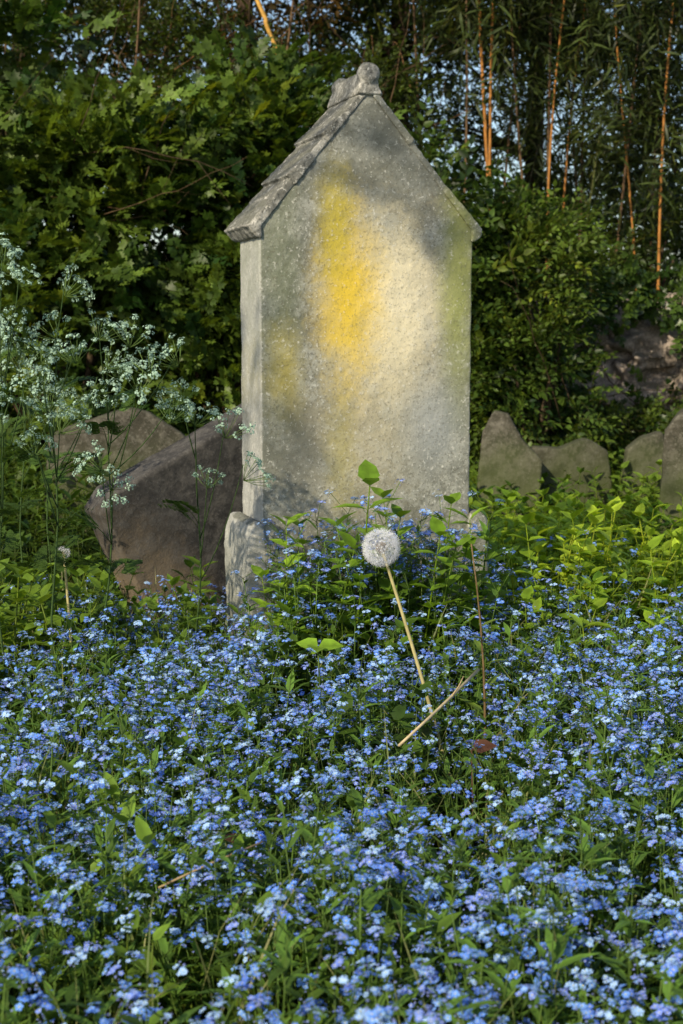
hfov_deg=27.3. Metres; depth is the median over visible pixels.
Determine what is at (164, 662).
forget me not plant
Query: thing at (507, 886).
forget me not plant
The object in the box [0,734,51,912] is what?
forget me not plant
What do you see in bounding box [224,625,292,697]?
forget me not plant
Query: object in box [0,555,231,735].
weeds
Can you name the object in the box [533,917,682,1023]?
forget me not plant
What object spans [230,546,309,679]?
forget me not plant
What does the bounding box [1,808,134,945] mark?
forget me not plant
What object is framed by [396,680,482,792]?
forget me not plant
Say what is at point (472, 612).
forget me not plant
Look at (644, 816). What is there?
forget me not plant
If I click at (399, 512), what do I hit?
leafy plant
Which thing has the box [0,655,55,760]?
forget me not plant
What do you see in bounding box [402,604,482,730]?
forget me not plant
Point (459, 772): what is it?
forget me not plant
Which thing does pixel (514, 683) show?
forget me not plant
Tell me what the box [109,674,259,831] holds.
forget me not plant
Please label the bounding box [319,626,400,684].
forget me not plant
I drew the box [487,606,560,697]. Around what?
forget me not plant
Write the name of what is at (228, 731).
forget me not plant
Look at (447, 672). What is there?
forget me not plant
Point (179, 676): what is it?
forget me not plant
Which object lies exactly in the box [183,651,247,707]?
forget me not plant
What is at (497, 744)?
forget me not plant
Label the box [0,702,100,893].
forget me not plant
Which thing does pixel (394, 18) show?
tree
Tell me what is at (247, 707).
forget me not plant
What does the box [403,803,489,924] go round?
forget me not plant
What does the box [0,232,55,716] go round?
cow parsley
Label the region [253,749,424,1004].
forget me not plant
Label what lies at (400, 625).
leafy plant
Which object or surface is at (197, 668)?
forget me not plant
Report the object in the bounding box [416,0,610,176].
bamboo cane
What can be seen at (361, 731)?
forget me not plant
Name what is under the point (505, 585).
forget me not plant
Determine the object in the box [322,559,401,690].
forget me not plant
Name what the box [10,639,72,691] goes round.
forget me not plant
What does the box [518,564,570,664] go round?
leafy plant
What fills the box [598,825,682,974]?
forget me not plant
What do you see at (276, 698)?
forget me not plant
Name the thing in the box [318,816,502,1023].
forget me not plant
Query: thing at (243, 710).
forget me not plant
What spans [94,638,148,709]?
forget me not plant
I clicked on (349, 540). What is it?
leafy plant
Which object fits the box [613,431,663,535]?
headstone
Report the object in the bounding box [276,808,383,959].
forget me not plant
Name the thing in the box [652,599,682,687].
forget me not plant
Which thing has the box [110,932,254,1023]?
forget me not plant
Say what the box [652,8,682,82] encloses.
bamboo cane
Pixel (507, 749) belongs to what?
forget me not plant
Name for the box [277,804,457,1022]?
forget me not plant
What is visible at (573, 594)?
forget me not plant
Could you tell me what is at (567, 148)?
bamboo cane
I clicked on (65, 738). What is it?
forget me not plant
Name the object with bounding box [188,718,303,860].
forget me not plant
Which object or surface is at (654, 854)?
forget me not plant
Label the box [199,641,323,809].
forget me not plant
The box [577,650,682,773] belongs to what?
forget me not plant
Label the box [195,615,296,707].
forget me not plant
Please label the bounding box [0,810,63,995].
forget me not plant
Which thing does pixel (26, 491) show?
cow parsley
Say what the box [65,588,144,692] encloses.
forget me not plant
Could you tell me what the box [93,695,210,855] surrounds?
forget me not plant
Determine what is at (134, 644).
forget me not plant
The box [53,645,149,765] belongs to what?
forget me not plant
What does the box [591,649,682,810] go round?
forget me not plant
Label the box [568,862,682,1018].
forget me not plant
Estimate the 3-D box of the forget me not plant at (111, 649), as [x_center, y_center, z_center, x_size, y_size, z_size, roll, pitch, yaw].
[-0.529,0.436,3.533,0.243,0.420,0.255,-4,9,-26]
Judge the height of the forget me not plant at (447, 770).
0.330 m
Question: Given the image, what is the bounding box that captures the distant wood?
[44,88,682,294]
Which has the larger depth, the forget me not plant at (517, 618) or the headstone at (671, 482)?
the headstone at (671, 482)
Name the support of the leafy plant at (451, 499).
on the ground at (442, 811)
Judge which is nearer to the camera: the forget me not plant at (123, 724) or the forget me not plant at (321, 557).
the forget me not plant at (123, 724)
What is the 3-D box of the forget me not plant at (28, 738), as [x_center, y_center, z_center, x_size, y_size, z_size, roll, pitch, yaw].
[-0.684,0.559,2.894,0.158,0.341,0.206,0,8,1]
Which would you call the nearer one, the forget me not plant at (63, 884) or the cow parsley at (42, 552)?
the forget me not plant at (63, 884)
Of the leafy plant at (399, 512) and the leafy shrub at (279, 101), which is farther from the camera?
the leafy shrub at (279, 101)
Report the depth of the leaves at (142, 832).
2.43 m
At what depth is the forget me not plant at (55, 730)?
2.55 m
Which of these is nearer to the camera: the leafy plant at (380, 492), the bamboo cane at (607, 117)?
the leafy plant at (380, 492)
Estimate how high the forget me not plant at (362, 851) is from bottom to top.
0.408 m
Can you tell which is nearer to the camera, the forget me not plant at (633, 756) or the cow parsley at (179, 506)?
the forget me not plant at (633, 756)
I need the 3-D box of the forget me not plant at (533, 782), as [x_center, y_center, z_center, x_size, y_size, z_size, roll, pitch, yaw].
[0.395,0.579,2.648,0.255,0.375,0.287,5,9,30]
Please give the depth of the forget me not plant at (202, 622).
3.82 m
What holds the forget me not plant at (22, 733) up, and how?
on the ground at (442, 811)
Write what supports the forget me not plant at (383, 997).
on the ground at (442, 811)
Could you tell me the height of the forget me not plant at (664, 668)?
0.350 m
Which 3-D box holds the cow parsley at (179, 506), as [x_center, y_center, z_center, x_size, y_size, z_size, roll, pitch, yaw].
[-0.343,0.135,3.591,0.374,0.960,0.248,6,10,39]
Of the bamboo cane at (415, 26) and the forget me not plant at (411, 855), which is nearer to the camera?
the forget me not plant at (411, 855)
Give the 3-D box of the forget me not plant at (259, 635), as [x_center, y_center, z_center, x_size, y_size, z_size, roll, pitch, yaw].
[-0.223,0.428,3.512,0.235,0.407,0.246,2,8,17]
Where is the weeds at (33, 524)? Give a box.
[0,429,121,602]
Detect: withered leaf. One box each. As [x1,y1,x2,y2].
[225,834,240,969]
[470,739,496,861]
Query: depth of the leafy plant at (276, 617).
3.67 m
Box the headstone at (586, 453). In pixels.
[531,438,615,535]
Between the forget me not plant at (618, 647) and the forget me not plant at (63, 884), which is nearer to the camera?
the forget me not plant at (63, 884)
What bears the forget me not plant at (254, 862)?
on the ground at (442, 811)
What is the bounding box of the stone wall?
[12,292,682,443]
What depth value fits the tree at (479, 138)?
13.46 m
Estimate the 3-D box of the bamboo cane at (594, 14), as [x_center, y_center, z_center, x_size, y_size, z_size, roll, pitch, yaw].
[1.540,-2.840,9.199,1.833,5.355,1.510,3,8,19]
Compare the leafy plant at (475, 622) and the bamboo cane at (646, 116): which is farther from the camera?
the bamboo cane at (646, 116)
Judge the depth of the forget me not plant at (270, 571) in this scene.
3.88 m
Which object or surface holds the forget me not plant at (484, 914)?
on the ground at (442, 811)
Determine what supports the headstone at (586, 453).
on the ground at (442, 811)
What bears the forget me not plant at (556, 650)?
on the ground at (442, 811)
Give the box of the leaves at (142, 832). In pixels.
[0,528,682,1023]
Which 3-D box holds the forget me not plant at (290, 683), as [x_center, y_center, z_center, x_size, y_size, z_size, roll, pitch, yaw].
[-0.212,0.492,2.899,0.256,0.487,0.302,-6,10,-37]
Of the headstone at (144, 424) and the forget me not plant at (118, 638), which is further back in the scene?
the headstone at (144, 424)
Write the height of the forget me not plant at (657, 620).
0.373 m
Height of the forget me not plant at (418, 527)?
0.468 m
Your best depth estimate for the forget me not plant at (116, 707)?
2.86 m
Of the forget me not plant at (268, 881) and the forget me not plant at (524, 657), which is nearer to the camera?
the forget me not plant at (268, 881)
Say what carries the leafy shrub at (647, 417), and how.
on the ground at (442, 811)
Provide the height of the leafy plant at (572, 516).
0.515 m
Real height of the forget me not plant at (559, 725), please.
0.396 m
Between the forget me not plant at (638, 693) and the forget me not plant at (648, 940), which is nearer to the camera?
the forget me not plant at (648, 940)
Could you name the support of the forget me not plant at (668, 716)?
on the ground at (442, 811)
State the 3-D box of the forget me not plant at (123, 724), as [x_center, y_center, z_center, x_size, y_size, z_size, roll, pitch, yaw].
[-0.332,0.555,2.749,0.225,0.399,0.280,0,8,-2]
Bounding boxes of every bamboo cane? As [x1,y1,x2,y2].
[1,0,92,136]
[134,0,253,65]
[255,0,276,47]
[286,0,377,49]
[337,0,520,149]
[402,0,547,201]
[413,0,612,176]
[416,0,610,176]
[420,0,607,202]
[435,0,674,237]
[449,0,603,293]
[453,0,682,296]
[454,0,669,275]
[456,0,682,239]
[481,0,682,231]
[524,0,682,252]
[538,0,682,254]
[542,0,682,301]
[546,0,552,288]
[547,0,682,290]
[562,0,682,267]
[589,0,682,233]
[594,0,682,152]
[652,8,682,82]
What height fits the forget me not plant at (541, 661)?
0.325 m
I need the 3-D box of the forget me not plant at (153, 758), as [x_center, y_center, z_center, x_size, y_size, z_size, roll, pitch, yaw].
[-0.315,0.592,2.327,0.212,0.439,0.247,-4,9,-29]
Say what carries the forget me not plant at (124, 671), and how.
on the ground at (442, 811)
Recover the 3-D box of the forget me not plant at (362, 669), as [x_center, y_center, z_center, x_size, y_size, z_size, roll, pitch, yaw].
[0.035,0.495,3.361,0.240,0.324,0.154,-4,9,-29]
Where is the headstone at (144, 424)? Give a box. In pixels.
[41,407,184,562]
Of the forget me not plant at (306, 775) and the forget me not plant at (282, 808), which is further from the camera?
the forget me not plant at (306, 775)
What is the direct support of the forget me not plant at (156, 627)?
on the ground at (442, 811)
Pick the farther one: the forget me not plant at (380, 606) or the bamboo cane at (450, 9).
the bamboo cane at (450, 9)
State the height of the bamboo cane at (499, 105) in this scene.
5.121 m
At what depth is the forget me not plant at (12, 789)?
2.53 m
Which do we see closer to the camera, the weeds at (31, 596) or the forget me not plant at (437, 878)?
the forget me not plant at (437, 878)
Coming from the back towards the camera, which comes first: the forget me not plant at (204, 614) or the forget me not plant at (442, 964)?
the forget me not plant at (204, 614)
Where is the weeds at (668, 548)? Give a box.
[469,487,682,725]
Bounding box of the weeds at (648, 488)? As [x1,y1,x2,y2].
[469,437,661,545]
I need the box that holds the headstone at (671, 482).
[658,408,682,537]
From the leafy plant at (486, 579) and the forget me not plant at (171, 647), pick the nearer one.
the forget me not plant at (171, 647)
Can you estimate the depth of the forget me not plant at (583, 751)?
2.97 m
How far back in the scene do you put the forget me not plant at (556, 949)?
1.78 m
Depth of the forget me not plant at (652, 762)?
2.47 m
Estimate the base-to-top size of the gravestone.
1.855 m
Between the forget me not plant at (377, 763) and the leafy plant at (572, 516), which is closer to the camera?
the forget me not plant at (377, 763)
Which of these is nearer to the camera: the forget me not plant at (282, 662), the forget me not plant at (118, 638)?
the forget me not plant at (282, 662)
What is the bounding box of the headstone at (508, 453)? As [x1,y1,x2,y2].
[476,410,542,535]
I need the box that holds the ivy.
[6,233,682,462]
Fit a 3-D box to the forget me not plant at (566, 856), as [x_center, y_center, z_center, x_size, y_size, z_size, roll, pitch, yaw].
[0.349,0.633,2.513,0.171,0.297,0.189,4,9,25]
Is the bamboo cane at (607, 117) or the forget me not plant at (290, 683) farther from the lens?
the bamboo cane at (607, 117)
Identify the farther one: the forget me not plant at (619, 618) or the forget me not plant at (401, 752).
the forget me not plant at (619, 618)
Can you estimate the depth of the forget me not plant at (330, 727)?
2.96 m
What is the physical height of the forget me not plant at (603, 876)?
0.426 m
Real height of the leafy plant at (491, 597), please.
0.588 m
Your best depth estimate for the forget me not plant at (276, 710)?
3.05 m
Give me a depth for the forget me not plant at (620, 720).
2.69 m
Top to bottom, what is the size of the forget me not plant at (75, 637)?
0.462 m
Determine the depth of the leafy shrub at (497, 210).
7.87 m
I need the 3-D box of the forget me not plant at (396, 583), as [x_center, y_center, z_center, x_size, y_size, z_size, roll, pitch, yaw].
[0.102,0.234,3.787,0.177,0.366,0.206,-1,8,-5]
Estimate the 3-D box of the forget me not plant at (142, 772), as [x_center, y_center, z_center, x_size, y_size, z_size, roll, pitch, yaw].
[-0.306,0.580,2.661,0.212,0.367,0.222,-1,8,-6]
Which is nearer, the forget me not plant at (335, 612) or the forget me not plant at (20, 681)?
the forget me not plant at (20, 681)
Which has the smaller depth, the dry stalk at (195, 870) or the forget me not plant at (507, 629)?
the dry stalk at (195, 870)
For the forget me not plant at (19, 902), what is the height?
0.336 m
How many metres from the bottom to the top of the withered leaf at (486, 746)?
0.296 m
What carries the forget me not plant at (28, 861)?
on the ground at (442, 811)
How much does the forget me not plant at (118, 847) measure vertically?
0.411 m
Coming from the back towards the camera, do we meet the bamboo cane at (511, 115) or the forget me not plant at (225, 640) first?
the bamboo cane at (511, 115)
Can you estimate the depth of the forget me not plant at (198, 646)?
3.95 m
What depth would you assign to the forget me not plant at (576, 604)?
3.94 m
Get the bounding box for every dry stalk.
[158,841,262,888]
[398,668,479,746]
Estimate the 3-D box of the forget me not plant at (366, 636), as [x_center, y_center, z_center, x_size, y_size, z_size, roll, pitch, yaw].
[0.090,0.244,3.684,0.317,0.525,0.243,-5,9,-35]
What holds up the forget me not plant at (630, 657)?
on the ground at (442, 811)
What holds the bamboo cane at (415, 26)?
on the ground at (442, 811)
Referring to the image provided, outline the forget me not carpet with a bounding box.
[0,527,682,1023]
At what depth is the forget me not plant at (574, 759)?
2.84 m
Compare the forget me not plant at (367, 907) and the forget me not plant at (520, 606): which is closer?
the forget me not plant at (367, 907)
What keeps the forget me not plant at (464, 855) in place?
on the ground at (442, 811)
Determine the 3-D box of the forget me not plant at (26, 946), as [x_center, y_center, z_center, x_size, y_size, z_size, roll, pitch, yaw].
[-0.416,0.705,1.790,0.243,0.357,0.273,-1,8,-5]
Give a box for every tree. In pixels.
[1,0,196,197]
[60,0,370,100]
[216,0,533,148]
[342,0,682,292]
[484,0,682,262]
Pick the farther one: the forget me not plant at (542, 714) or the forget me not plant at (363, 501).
the forget me not plant at (363, 501)
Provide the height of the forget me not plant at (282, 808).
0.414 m
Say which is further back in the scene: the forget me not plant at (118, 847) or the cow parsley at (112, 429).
the cow parsley at (112, 429)
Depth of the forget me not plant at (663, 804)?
2.42 m
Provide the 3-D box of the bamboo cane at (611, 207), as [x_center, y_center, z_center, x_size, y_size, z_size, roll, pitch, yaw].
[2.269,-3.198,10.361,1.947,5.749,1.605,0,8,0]
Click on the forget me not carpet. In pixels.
(370, 1017)
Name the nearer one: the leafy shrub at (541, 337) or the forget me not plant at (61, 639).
the forget me not plant at (61, 639)
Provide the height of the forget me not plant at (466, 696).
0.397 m
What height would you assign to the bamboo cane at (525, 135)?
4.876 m
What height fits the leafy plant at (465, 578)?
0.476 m
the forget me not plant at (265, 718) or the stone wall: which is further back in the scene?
the stone wall
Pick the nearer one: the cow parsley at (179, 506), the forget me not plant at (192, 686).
the forget me not plant at (192, 686)
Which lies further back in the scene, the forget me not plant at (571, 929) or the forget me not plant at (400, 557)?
the forget me not plant at (400, 557)
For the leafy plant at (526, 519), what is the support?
on the ground at (442, 811)
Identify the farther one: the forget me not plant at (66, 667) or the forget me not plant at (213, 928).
the forget me not plant at (66, 667)
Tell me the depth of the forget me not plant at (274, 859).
2.13 m
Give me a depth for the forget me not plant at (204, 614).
4.03 m
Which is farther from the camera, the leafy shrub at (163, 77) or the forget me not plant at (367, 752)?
the leafy shrub at (163, 77)
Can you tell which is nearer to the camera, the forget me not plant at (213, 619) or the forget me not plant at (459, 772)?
the forget me not plant at (459, 772)
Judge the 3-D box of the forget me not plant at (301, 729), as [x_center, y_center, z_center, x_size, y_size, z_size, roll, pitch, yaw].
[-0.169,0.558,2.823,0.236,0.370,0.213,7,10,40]
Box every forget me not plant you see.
[0,622,76,722]
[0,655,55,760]
[0,674,72,793]
[0,685,26,761]
[0,694,67,804]
[0,701,44,797]
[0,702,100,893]
[0,706,52,794]
[0,706,99,858]
[0,713,84,828]
[0,720,74,908]
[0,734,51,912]
[0,757,104,965]
[0,759,135,914]
[0,767,131,993]
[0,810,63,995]
[0,818,88,1020]
[0,858,75,1023]
[0,869,98,1023]
[0,891,100,1023]
[1,631,162,831]
[1,673,74,816]
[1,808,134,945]
[2,752,207,1005]
[4,633,88,758]
[5,646,86,753]
[9,806,182,1023]
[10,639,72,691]
[11,851,156,1021]
[13,623,101,723]
[14,652,96,777]
[16,596,110,752]
[21,687,102,845]
[34,766,226,1021]
[35,608,139,769]
[40,739,152,846]
[42,615,106,662]
[46,806,212,1008]
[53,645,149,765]
[55,761,189,1000]
[56,942,281,1023]
[57,633,96,722]
[61,651,115,744]
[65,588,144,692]
[66,745,176,892]
[68,737,156,892]
[72,672,211,815]
[73,720,169,849]
[73,727,232,961]
[74,632,173,774]
[79,695,152,769]
[80,607,180,729]
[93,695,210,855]
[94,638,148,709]
[98,634,170,751]
[100,613,148,696]
[106,622,150,695]
[107,605,180,753]
[108,651,223,836]
[108,658,204,761]
[109,606,166,670]
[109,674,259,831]
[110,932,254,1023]
[112,695,228,837]
[114,645,223,823]
[118,613,174,667]
[120,619,170,672]
[120,722,235,887]
[121,648,178,728]
[124,642,158,705]
[126,614,172,658]
[128,764,228,899]
[128,812,257,1023]
[129,659,278,829]
[132,611,173,648]
[133,610,232,748]
[139,596,206,652]
[139,727,270,913]
[141,735,273,960]
[143,638,221,741]
[143,821,306,1023]
[144,624,205,692]
[144,695,273,827]
[146,638,235,766]
[152,645,207,724]
[153,619,186,665]
[156,840,278,1021]
[159,578,253,707]
[161,640,221,722]
[163,624,218,681]
[166,650,274,802]
[168,600,217,664]
[170,733,279,891]
[172,628,284,752]
[178,852,309,1015]
[179,777,296,996]
[182,603,254,714]
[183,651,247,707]
[183,771,351,1012]
[184,635,315,830]
[186,787,295,963]
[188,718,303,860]
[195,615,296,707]
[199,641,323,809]
[200,641,265,749]
[201,610,224,660]
[207,604,257,666]
[208,757,344,933]
[210,680,354,866]
[212,632,315,747]
[215,835,379,1023]
[216,597,308,731]
[217,703,318,833]
[218,653,303,774]
[219,614,275,685]
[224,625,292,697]
[225,844,389,1023]
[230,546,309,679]
[232,659,343,830]
[237,829,370,1011]
[247,599,348,703]
[248,807,398,1023]
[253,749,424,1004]
[255,538,333,658]
[256,766,341,867]
[257,489,359,658]
[258,611,351,752]
[260,659,354,812]
[261,527,350,658]
[261,753,399,963]
[263,508,368,699]
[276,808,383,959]
[277,549,368,661]
[277,750,424,894]
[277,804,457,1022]
[279,644,424,816]
[286,685,394,831]
[287,499,394,625]
[287,576,357,694]
[288,536,373,640]
[291,767,429,963]
[292,716,397,847]
[296,921,476,1023]
[298,742,379,832]
[301,745,386,888]
[302,500,379,650]
[302,683,387,848]
[303,914,471,1023]
[311,506,429,670]
[311,520,413,654]
[316,670,396,808]
[317,595,407,716]
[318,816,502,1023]
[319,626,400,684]
[321,631,369,748]
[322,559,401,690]
[324,652,438,864]
[326,887,456,1022]
[328,757,438,923]
[329,856,488,1020]
[334,494,443,626]
[337,654,402,744]
[337,835,450,1009]
[340,659,415,801]
[341,524,476,667]
[345,529,414,652]
[349,647,457,794]
[351,912,552,1023]
[355,641,435,756]
[358,704,499,868]
[360,517,425,606]
[361,479,467,651]
[362,527,469,654]
[366,648,499,817]
[374,985,502,1023]
[377,624,460,741]
[381,807,501,1010]
[383,598,463,705]
[383,632,464,712]
[388,523,460,649]
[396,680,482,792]
[398,491,504,661]
[398,563,514,697]
[399,780,550,1023]
[401,918,540,1023]
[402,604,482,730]
[402,814,515,974]
[403,641,491,754]
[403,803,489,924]
[409,554,483,654]
[412,689,502,801]
[413,616,493,753]
[418,891,541,1023]
[419,580,493,669]
[419,864,609,1023]
[419,919,570,1023]
[420,521,517,640]
[423,595,525,751]
[427,763,566,946]
[429,726,562,871]
[432,899,596,1023]
[438,625,505,782]
[438,829,588,992]
[441,715,533,842]
[446,592,505,654]
[454,614,540,722]
[460,626,549,738]
[460,689,582,848]
[462,601,510,672]
[464,604,569,758]
[466,806,680,1023]
[474,827,609,1023]
[477,857,585,1018]
[479,611,543,721]
[481,661,591,807]
[481,668,564,780]
[484,798,627,974]
[485,675,600,855]
[485,748,654,936]
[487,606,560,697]
[487,794,577,941]
[491,548,573,639]
[492,838,591,980]
[497,648,578,765]
[497,750,600,887]
[498,579,549,663]
[498,633,578,753]
[503,622,622,789]
[505,629,573,703]
[505,726,635,871]
[511,783,661,1023]
[513,679,647,872]
[513,788,656,1022]
[513,874,682,1023]
[515,672,623,833]
[517,570,593,661]
[519,658,637,827]
[523,619,592,760]
[523,628,601,703]
[526,724,673,898]
[532,638,602,770]
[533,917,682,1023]
[537,565,613,659]
[538,655,603,790]
[540,628,626,732]
[550,708,631,832]
[553,924,682,1023]
[555,579,639,665]
[558,792,682,947]
[560,602,648,726]
[560,711,682,865]
[568,725,682,906]
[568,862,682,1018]
[570,640,639,742]
[571,627,643,694]
[575,648,677,793]
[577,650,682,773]
[581,717,682,945]
[587,600,682,730]
[590,696,669,832]
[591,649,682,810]
[594,632,681,800]
[594,664,682,726]
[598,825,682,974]
[599,765,682,947]
[600,687,682,893]
[602,639,663,739]
[611,685,682,793]
[611,888,682,1015]
[612,627,682,744]
[613,621,678,736]
[617,641,682,808]
[617,872,682,1016]
[618,695,682,812]
[618,729,682,911]
[621,668,682,833]
[621,811,682,952]
[634,620,682,682]
[635,995,682,1023]
[637,583,682,689]
[641,606,682,660]
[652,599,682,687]
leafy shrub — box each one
[0,0,252,516]
[0,0,496,236]
[41,18,456,435]
[408,95,604,481]
[460,169,635,495]
[498,164,682,301]
[551,298,682,479]
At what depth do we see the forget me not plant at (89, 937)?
1.98 m
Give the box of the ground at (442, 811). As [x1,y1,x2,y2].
[0,535,682,1023]
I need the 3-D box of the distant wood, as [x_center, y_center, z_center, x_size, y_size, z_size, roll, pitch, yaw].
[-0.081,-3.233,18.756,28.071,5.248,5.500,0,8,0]
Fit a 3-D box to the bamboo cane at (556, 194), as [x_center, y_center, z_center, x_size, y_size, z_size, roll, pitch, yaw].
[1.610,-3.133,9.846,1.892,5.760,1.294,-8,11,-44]
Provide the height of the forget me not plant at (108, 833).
0.460 m
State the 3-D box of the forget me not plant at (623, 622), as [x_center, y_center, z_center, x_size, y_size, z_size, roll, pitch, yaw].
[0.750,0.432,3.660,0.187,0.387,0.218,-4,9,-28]
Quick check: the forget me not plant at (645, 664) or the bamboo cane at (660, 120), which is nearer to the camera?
the forget me not plant at (645, 664)
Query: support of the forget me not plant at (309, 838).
on the ground at (442, 811)
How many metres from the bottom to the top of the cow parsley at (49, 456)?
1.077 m
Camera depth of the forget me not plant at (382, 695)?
3.05 m
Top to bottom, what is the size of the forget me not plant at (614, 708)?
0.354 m
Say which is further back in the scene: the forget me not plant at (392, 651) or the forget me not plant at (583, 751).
the forget me not plant at (392, 651)
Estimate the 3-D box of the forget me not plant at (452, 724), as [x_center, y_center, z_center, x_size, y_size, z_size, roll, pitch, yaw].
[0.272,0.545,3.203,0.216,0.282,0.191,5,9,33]
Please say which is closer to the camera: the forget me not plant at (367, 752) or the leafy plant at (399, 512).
the forget me not plant at (367, 752)
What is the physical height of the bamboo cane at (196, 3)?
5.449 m
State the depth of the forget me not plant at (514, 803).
2.44 m
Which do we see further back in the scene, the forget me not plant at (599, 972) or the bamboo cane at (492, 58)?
the bamboo cane at (492, 58)
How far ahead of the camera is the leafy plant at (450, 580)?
3.63 m
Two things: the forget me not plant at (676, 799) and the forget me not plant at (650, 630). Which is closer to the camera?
the forget me not plant at (676, 799)
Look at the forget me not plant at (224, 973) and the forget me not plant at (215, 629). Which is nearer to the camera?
the forget me not plant at (224, 973)
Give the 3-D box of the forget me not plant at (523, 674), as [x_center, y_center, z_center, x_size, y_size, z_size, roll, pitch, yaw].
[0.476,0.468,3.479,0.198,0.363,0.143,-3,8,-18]
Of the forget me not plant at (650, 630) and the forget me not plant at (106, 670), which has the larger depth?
the forget me not plant at (650, 630)
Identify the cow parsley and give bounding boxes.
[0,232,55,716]
[0,243,36,538]
[0,263,118,689]
[0,329,78,584]
[0,329,110,643]
[48,308,195,695]
[156,376,274,681]
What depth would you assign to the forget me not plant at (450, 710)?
3.05 m
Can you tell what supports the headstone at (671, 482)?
on the ground at (442, 811)
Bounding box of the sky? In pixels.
[1,0,682,270]
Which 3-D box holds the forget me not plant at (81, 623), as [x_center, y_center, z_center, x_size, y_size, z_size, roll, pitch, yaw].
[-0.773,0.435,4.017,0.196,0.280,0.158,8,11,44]
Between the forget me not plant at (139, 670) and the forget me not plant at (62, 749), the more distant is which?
the forget me not plant at (139, 670)
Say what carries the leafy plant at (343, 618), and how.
on the ground at (442, 811)
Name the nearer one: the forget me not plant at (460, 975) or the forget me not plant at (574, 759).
the forget me not plant at (460, 975)
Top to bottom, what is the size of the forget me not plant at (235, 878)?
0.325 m
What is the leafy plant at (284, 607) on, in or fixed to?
on the ground at (442, 811)
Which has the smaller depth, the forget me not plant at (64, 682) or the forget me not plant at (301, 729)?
the forget me not plant at (301, 729)
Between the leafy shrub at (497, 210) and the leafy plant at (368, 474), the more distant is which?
the leafy shrub at (497, 210)
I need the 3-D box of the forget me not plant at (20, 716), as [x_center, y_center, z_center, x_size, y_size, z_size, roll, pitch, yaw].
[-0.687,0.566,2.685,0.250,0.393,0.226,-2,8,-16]
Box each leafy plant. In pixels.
[66,583,88,647]
[131,606,153,651]
[250,565,290,684]
[256,600,301,732]
[257,512,321,692]
[270,634,311,733]
[283,516,349,667]
[297,638,342,769]
[300,530,367,687]
[307,459,403,678]
[318,511,388,682]
[323,614,362,717]
[354,503,424,680]
[362,486,428,654]
[365,619,412,754]
[391,516,460,680]
[408,537,472,704]
[414,492,476,648]
[424,536,489,694]
[442,506,503,681]
[452,504,518,679]
[455,545,502,695]
[456,544,517,816]
[505,512,565,626]
[509,585,542,681]
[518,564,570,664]
[560,507,615,633]
[612,644,638,761]
[633,534,681,658]
[637,616,672,726]
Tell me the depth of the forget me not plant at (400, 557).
3.78 m
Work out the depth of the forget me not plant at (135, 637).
3.99 m
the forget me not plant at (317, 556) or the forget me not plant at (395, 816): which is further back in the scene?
the forget me not plant at (317, 556)
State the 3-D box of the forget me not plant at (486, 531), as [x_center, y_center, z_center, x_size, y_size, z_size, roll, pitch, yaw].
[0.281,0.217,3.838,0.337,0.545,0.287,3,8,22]
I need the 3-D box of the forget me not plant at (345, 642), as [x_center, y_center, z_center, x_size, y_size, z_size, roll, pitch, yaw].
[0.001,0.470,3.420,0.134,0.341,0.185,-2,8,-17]
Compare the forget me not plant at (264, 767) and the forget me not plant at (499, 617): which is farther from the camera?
the forget me not plant at (499, 617)
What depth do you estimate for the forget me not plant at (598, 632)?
3.71 m
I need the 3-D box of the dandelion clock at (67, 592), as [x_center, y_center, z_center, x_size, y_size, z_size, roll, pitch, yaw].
[-0.720,0.344,3.681,0.038,0.519,0.038,-8,11,-44]
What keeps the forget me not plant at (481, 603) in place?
on the ground at (442, 811)
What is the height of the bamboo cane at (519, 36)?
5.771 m
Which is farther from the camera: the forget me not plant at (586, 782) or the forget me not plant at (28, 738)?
the forget me not plant at (28, 738)
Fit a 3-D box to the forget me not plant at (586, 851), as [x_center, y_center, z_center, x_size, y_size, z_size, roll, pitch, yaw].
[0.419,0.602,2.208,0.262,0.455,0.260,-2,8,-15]
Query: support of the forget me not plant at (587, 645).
on the ground at (442, 811)
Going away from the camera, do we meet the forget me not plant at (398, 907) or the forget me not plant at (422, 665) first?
the forget me not plant at (398, 907)
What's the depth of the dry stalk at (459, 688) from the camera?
2.78 m
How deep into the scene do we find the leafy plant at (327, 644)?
2.99 m
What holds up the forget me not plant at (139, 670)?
on the ground at (442, 811)
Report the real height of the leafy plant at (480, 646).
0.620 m
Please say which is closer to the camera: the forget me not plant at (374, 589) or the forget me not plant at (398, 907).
the forget me not plant at (398, 907)
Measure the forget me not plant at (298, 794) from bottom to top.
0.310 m
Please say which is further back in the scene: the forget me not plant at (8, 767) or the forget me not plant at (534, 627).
the forget me not plant at (534, 627)
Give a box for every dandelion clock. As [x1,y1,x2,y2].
[58,546,73,679]
[361,527,459,822]
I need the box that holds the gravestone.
[224,62,488,673]
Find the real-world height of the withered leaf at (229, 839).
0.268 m
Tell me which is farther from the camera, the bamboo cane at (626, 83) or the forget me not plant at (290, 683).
the bamboo cane at (626, 83)
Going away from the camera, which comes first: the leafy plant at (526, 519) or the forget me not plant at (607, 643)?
the forget me not plant at (607, 643)
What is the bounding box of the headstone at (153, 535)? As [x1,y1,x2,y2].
[85,403,242,632]
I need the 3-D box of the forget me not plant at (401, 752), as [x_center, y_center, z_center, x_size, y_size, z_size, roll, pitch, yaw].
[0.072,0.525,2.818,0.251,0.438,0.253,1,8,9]

